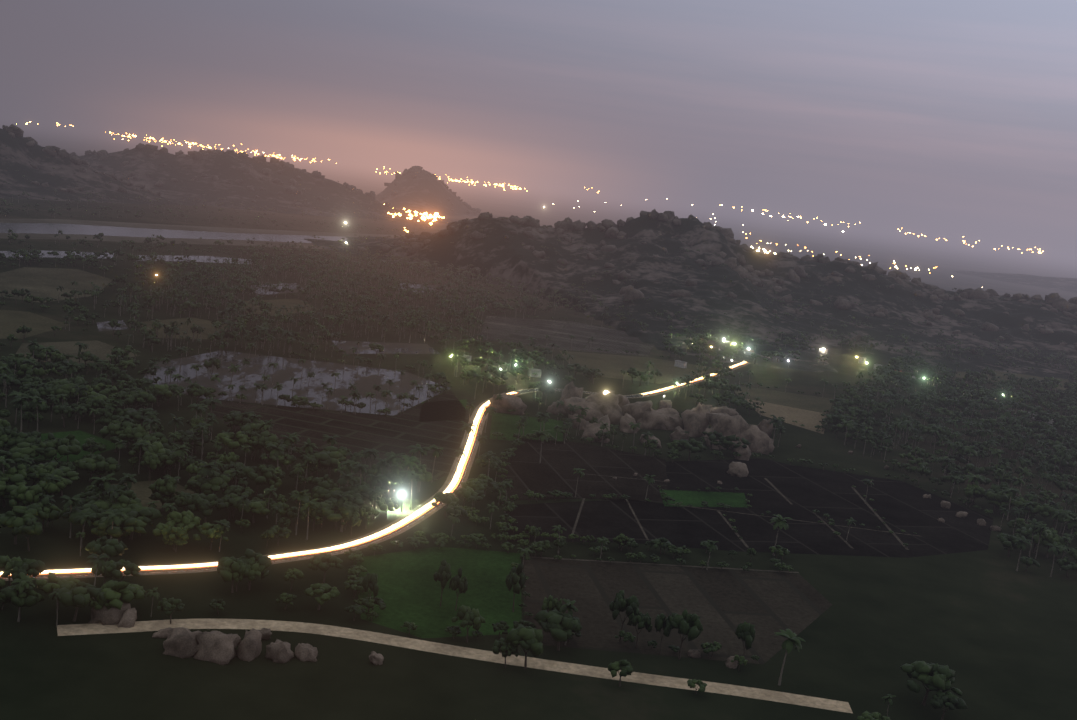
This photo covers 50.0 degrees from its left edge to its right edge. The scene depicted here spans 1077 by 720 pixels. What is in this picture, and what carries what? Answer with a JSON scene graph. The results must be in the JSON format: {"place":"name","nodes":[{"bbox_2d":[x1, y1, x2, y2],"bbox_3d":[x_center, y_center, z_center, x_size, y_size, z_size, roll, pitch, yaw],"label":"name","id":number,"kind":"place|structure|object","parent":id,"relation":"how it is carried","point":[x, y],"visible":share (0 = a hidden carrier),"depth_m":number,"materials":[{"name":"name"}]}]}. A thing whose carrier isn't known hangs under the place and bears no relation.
{"place":"outdoors","nodes":[
{"label":"outdoors","id":0,"kind":"place"},
{"bbox_2d":[0,223,347,242],"bbox_3d":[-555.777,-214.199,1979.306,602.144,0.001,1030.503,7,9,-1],"label":"river water","id":1,"kind":"structure","parent":0,"point":[45,228],"depth_m":1858.98,"materials":[{"name":"grey liquid"}]},
{"bbox_2d":[0,219,404,248],"bbox_3d":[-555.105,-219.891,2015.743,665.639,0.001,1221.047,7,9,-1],"label":"bank","id":2,"kind":"structure","parent":0,"point":[157,226],"depth_m":1920.05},
{"bbox_2d":[0,362,747,578],"bbox_3d":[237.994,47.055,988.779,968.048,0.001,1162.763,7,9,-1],"label":"road asphalt","id":3,"kind":"structure","parent":0,"point":[62,574],"depth_m":538.36,"materials":[{"name":"grey asphalt"}]},
{"bbox_2d":[4,383,692,578],"bbox_3d":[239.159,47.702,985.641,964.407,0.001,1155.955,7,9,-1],"label":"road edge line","id":4,"kind":"object","parent":3,"relation":"on","point":[363,545],"visible":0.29,"depth_m":544.43,"materials":[{"name":"white paint"}]},
{"bbox_2d":[377,362,741,532],"bbox_3d":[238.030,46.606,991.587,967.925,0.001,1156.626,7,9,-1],"label":"road edge line","id":5,"kind":"object","parent":3,"relation":"on","point":[457,462],"visible":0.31,"depth_m":646.11,"materials":[{"name":"white paint"}]},
{"bbox_2d":[642,362,745,394],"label":"light trail","id":6,"kind":"object","parent":3,"relation":"on","point":[682,384],"visible":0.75,"depth_m":1036.77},
{"bbox_2d":[353,547,521,637],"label":"green field","id":7,"kind":"structure","parent":0,"point":[410,589],"depth_m":470.45,"materials":[{"name":"green plant"}]},
{"bbox_2d":[57,618,852,712],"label":"dirt track","id":8,"kind":"structure","parent":0,"point":[491,656],"depth_m":411.48,"materials":[{"name":"soil"}]},
{"bbox_2d":[462,355,471,360],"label":"house","id":9,"kind":"structure","parent":0,"point":[468,357],"depth_m":1025.61,"materials":[{"name":"paint"}]},
{"bbox_2d":[490,413,562,443],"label":"green field","id":10,"kind":"structure","parent":0,"point":[504,425],"depth_m":792.85,"materials":[{"name":"green plant"}]},
{"bbox_2d":[528,368,541,377],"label":"house","id":11,"kind":"structure","parent":0,"point":[537,371],"depth_m":995.49,"materials":[{"name":"paint"}]},
{"bbox_2d":[0,109,1076,719],"bbox_3d":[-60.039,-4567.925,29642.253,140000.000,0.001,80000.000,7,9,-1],"label":"ground","id":12,"kind":"structure","parent":0,"point":[994,629],"depth_m":550.24,"materials":[{"name":"green plant"}]},
{"bbox_2d":[0,310,68,338],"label":"open field","id":13,"kind":"structure","parent":12,"relation":"on","point":[11,321],"depth_m":941.07,"materials":[{"name":"green plant"}]},
{"bbox_2d":[0,267,111,301],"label":"open field","id":14,"kind":"structure","parent":12,"relation":"on","point":[41,282],"depth_m":1186.11,"materials":[{"name":"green plant"}]},
{"bbox_2d":[0,250,113,258],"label":"field","id":15,"kind":"structure","parent":12,"relation":"on","point":[62,254],"depth_m":1422.94,"materials":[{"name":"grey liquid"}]},
{"bbox_2d":[33,431,117,461],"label":"open field","id":16,"kind":"structure","parent":12,"relation":"on","point":[81,436],"depth_m":619.07,"materials":[{"name":"green plant"}]},
{"bbox_2d":[16,340,139,363],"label":"open field","id":17,"kind":"structure","parent":12,"relation":"on","point":[101,350],"depth_m":861.35,"materials":[{"name":"green plant"}]},
{"bbox_2d":[0,128,201,205],"bbox_3d":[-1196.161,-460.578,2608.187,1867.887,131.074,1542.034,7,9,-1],"label":"hill rock","id":18,"kind":"structure","parent":12,"relation":"on","point":[19,153],"depth_m":2517.68,"materials":[{"name":"brown stone"}]},
{"bbox_2d":[2,146,150,199],"bbox_3d":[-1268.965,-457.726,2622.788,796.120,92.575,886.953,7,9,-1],"label":"hill trees","id":19,"kind":"object","parent":18,"relation":"on","point":[68,184],"visible":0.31,"depth_m":2459.24,"materials":[{"name":"green plant"}]},
{"bbox_2d":[2,124,160,195],"bbox_3d":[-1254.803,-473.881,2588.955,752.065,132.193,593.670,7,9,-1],"label":"boulders","id":20,"kind":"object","parent":18,"relation":"on","point":[12,130],"depth_m":2606.08,"materials":[{"name":"stone"}]},
{"bbox_2d":[96,320,127,330],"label":"flooded field patch","id":21,"kind":"object","parent":12,"relation":"on","point":[103,326],"visible":0.8,"depth_m":973.67,"materials":[{"name":"grey liquid"}]},
{"bbox_2d":[95,480,194,509],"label":"open field","id":22,"kind":"structure","parent":12,"relation":"on","point":[142,491],"depth_m":549.33,"materials":[{"name":"green plant"}]},
{"bbox_2d":[142,317,231,338],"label":"open field","id":23,"kind":"structure","parent":12,"relation":"on","point":[206,324],"depth_m":1017.93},
{"bbox_2d":[136,255,252,263],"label":"field","id":24,"kind":"structure","parent":12,"relation":"on","point":[196,258],"depth_m":1571.50,"materials":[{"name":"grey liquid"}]},
{"bbox_2d":[109,132,294,158],"bbox_3d":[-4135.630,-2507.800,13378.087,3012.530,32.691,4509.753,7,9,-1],"label":"town lights","id":25,"kind":"object","parent":12,"relation":"on","point":[191,144],"visible":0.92,"depth_m":13608.73},
{"bbox_2d":[105,132,336,163],"bbox_3d":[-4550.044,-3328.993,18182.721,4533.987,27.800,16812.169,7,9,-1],"label":"town lights","id":26,"kind":"object","parent":12,"relation":"on","point":[233,145],"visible":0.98,"depth_m":13758.24},
{"bbox_2d":[77,147,458,224],"bbox_3d":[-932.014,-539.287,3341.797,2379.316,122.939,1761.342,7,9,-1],"label":"hill rock","id":27,"kind":"object","parent":12,"relation":"on","point":[224,168],"visible":0.38,"depth_m":3150.06,"materials":[{"name":"stone"}]},
{"bbox_2d":[70,143,428,216],"bbox_3d":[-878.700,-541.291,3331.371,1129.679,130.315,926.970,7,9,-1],"label":"boulders","id":28,"kind":"object","parent":27,"relation":"on","point":[291,189],"visible":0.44,"depth_m":3245.42,"materials":[{"name":"stone"}]},
{"bbox_2d":[123,152,451,221],"bbox_3d":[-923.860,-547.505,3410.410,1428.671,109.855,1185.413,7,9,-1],"label":"hill trees","id":29,"kind":"object","parent":27,"relation":"on","point":[296,200],"visible":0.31,"depth_m":3165.88,"materials":[{"name":"green plant"}]},
{"bbox_2d":[249,283,303,294],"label":"field","id":30,"kind":"structure","parent":12,"relation":"on","point":[292,286],"depth_m":1363.69,"materials":[{"name":"brown soil"}]},
{"bbox_2d":[242,298,317,315],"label":"open field","id":31,"kind":"structure","parent":12,"relation":"on","point":[277,303],"depth_m":1230.71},
{"bbox_2d":[144,350,449,415],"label":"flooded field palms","id":32,"kind":"object","parent":12,"relation":"on","point":[287,369],"visible":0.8,"depth_m":848.82,"materials":[{"name":"grey liquid"}]},
{"bbox_2d":[198,391,470,480],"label":"field furrows","id":33,"kind":"structure","parent":12,"relation":"on","point":[397,434],"depth_m":727.58,"materials":[{"name":"brown soil"}]},
{"bbox_2d":[0,362,749,580],"bbox_3d":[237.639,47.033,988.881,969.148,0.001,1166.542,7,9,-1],"label":"road shoulder","id":34,"kind":"object","parent":12,"relation":"on","point":[442,488],"visible":0.38,"depth_m":543.29},
{"bbox_2d":[0,392,516,575],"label":"light trail","id":35,"kind":"object","parent":34,"relation":"on","point":[455,482],"visible":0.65,"depth_m":527.90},
{"bbox_2d":[332,340,439,353],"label":"field","id":36,"kind":"structure","parent":12,"relation":"on","point":[391,348],"depth_m":1046.21,"materials":[{"name":"grey"}]},
{"bbox_2d":[88,599,738,668],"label":"boulders","id":37,"kind":"object","parent":12,"relation":"on","point":[217,647],"visible":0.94,"depth_m":386.05,"materials":[{"name":"stone"}]},
{"bbox_2d":[384,204,444,224],"bbox_3d":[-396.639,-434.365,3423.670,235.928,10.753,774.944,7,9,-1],"label":"town lights","id":38,"kind":"object","parent":12,"relation":"on","point":[424,217],"visible":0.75,"depth_m":3391.72},
{"bbox_2d":[398,283,447,292],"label":"field","id":39,"kind":"structure","parent":12,"relation":"on","point":[420,286],"depth_m":1589.32,"materials":[{"name":"grey"}]},
{"bbox_2d":[375,171,503,217],"bbox_3d":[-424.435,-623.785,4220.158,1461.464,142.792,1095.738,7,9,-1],"label":"cone hill","id":40,"kind":"structure","parent":12,"relation":"on","point":[422,192],"depth_m":4049.20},
{"bbox_2d":[375,166,480,213],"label":"boulders","id":41,"kind":"object","parent":40,"relation":"on","point":[415,169],"visible":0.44,"depth_m":4189.95,"materials":[{"name":"stone"}]},
{"bbox_2d":[419,399,466,421],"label":"rows","id":42,"kind":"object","parent":12,"relation":"on","point":[463,401],"depth_m":818.75,"materials":[{"name":"green plant"}]},
{"bbox_2d":[377,166,524,190],"bbox_3d":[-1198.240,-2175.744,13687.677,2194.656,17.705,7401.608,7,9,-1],"label":"town lights","id":43,"kind":"object","parent":12,"relation":"on","point":[469,181],"visible":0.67,"depth_m":12685.69},
{"bbox_2d":[450,179,520,189],"bbox_3d":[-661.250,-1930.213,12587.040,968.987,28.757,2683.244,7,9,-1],"label":"town lights","id":44,"kind":"object","parent":12,"relation":"on","point":[486,185],"visible":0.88,"depth_m":12294.01},
{"bbox_2d":[0,189,1076,381],"bbox_3d":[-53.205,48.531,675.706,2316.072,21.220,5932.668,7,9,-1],"label":"trees","id":45,"kind":"object","parent":12,"relation":"on","point":[399,261],"visible":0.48,"depth_m":1750.75,"materials":[{"name":"green plant"}]},
{"bbox_2d":[0,374,1076,719],"bbox_3d":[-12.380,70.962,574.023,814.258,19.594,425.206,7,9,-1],"label":"broadleaf trees","id":46,"kind":"object","parent":12,"relation":"on","point":[252,564],"visible":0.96,"depth_m":521.19,"materials":[{"name":"green plant"}]},
{"bbox_2d":[0,249,1076,509],"bbox_3d":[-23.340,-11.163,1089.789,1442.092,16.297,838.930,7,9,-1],"label":"broadleaf trees","id":47,"kind":"object","parent":12,"relation":"on","point":[116,373],"visible":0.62,"depth_m":1011.01,"materials":[{"name":"green plant"}]},
{"bbox_2d":[0,339,1076,714],"bbox_3d":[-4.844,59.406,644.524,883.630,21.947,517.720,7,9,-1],"label":"palm trees","id":48,"kind":"object","parent":12,"relation":"on","point":[344,469],"visible":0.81,"depth_m":623.11,"materials":[{"name":"green plant"}]},
{"bbox_2d":[3,229,1076,483],"bbox_3d":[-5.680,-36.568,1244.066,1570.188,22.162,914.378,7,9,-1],"label":"coconut palms","id":49,"kind":"object","parent":12,"relation":"on","point":[361,313],"visible":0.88,"depth_m":1150.05,"materials":[{"name":"green plant"}]},
{"bbox_2d":[481,316,652,355],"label":"field","id":50,"kind":"structure","parent":12,"relation":"on","point":[522,330],"depth_m":1281.39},
{"bbox_2d":[499,439,667,502],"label":"field","id":51,"kind":"structure","parent":12,"relation":"on","point":[552,470],"depth_m":691.47,"materials":[{"name":"brown soil"}]},
{"bbox_2d":[488,381,774,476],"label":"outcrop boulder","id":52,"kind":"object","parent":12,"relation":"on","point":[609,407],"visible":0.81,"depth_m":833.76,"materials":[{"name":"stone"}]},
{"bbox_2d":[560,351,719,383],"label":"brown field","id":53,"kind":"structure","parent":12,"relation":"on","point":[609,366],"depth_m":1130.79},
{"bbox_2d":[524,558,831,663],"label":"ploughed field","id":54,"kind":"structure","parent":12,"relation":"on","point":[722,604],"depth_m":493.35,"materials":[{"name":"brown soil"}]},
{"bbox_2d":[305,215,1076,380],"bbox_3d":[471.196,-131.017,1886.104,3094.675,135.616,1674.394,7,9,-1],"label":"rocky hill","id":55,"kind":"structure","parent":12,"relation":"on","point":[495,252],"depth_m":1750.69,"materials":[{"name":"stone"}]},
{"bbox_2d":[312,212,1076,369],"bbox_3d":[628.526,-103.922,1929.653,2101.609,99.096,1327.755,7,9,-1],"label":"hill trees","id":56,"kind":"object","parent":55,"relation":"on","point":[817,349],"visible":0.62,"depth_m":1650.89,"materials":[{"name":"green plant"}]},
{"bbox_2d":[358,209,1076,353],"bbox_3d":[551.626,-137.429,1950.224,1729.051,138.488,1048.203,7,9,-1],"label":"boulders","id":57,"kind":"object","parent":55,"relation":"on","point":[630,292],"visible":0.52,"depth_m":1923.53,"materials":[{"name":"stone"}]},
{"bbox_2d":[506,499,985,557],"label":"burnt field","id":58,"kind":"structure","parent":12,"relation":"on","point":[679,526],"depth_m":610.84,"materials":[{"name":"black soil"}]},
{"bbox_2d":[744,349,753,354],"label":"house","id":59,"kind":"structure","parent":12,"relation":"on","point":[748,352],"depth_m":1305.54,"materials":[{"name":"paint"}]},
{"bbox_2d":[729,384,831,413],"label":"field olive","id":60,"kind":"object","parent":12,"relation":"on","point":[810,403],"visible":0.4,"depth_m":1051.73,"materials":[{"name":"green plant"}]},
{"bbox_2d":[745,399,826,433],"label":"tan field","id":61,"kind":"structure","parent":12,"relation":"on","point":[809,419],"depth_m":974.59,"materials":[{"name":"brown soil"}]},
{"bbox_2d":[613,444,1001,531],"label":"field boulder","id":62,"kind":"object","parent":12,"relation":"on","point":[959,514],"visible":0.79,"depth_m":700.28,"materials":[{"name":"stone"}]},
{"bbox_2d":[819,348,827,353],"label":"house","id":63,"kind":"structure","parent":12,"relation":"on","point":[823,351],"depth_m":1423.33,"materials":[{"name":"paint"}]},
{"bbox_2d":[666,458,992,549],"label":"burnt field","id":64,"kind":"structure","parent":12,"relation":"on","point":[901,505],"depth_m":710.01,"materials":[{"name":"black soil"}]},
{"bbox_2d":[741,206,1043,252],"bbox_3d":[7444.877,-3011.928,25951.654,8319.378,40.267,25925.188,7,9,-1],"label":"town lights","id":65,"kind":"object","parent":12,"relation":"on","point":[925,236],"visible":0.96,"depth_m":19100.08},
{"bbox_2d":[955,270,1076,293],"bbox_3d":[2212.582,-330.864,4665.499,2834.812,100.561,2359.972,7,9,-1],"label":"hill rock","id":66,"kind":"object","parent":12,"relation":"on","point":[1063,284],"visible":0.17,"depth_m":4597.84,"materials":[{"name":"stone"}]},
{"bbox_2d":[0,0,1076,247],"label":"sky","id":67,"kind":"structure","parent":0,"point":[957,116],"materials":[{"name":"purple"}]},
{"bbox_2d":[571,498,584,538],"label":"field path","id":68,"kind":"structure","parent":0,"point":[577,518],"depth_m":597.75,"materials":[{"name":"brown soil"}]},
{"bbox_2d":[626,499,648,539],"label":"field path","id":69,"kind":"structure","parent":0,"point":[644,533],"depth_m":605.59,"materials":[{"name":"soil"}]},
{"bbox_2d":[529,556,798,572],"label":"field path","id":70,"kind":"structure","parent":0,"point":[663,564],"depth_m":538.93,"materials":[{"name":"brown soil"}]},
{"bbox_2d":[674,360,686,367],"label":"house","id":71,"kind":"structure","parent":0,"point":[681,364],"depth_m":1159.45,"materials":[{"name":"paint"}]},
{"bbox_2d":[660,490,747,506],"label":"green field","id":72,"kind":"structure","parent":0,"point":[697,498],"depth_m":667.79,"materials":[{"name":"green plant"}]},
{"bbox_2d":[717,511,748,547],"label":"field path","id":73,"kind":"structure","parent":0,"point":[737,534],"depth_m":615.00,"materials":[{"name":"soil"}]},
{"bbox_2d":[764,478,792,504],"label":"field path","id":74,"kind":"structure","parent":0,"point":[771,484],"depth_m":711.36,"materials":[{"name":"brown soil"}]},
{"bbox_2d":[671,504,921,536],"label":"field path","id":75,"kind":"structure","parent":0,"point":[792,519],"depth_m":645.95,"materials":[{"name":"brown soil"}]},
{"bbox_2d":[813,512,852,547],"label":"field path","id":76,"kind":"structure","parent":0,"point":[847,543],"depth_m":635.78,"materials":[{"name":"brown soil"}]},
{"bbox_2d":[858,357,865,363],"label":"house","id":77,"kind":"structure","parent":0,"point":[862,360],"depth_m":1378.95,"materials":[{"name":"paint"}]},
{"bbox_2d":[851,487,908,549],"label":"field path","id":78,"kind":"structure","parent":0,"point":[879,517],"depth_m":675.52,"materials":[{"name":"soil"}]},
{"bbox_2d":[935,370,1069,389],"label":"field","id":79,"kind":"structure","parent":0,"point":[1001,375],"depth_m":1437.68,"materials":[{"name":"green plant"}]}
]}

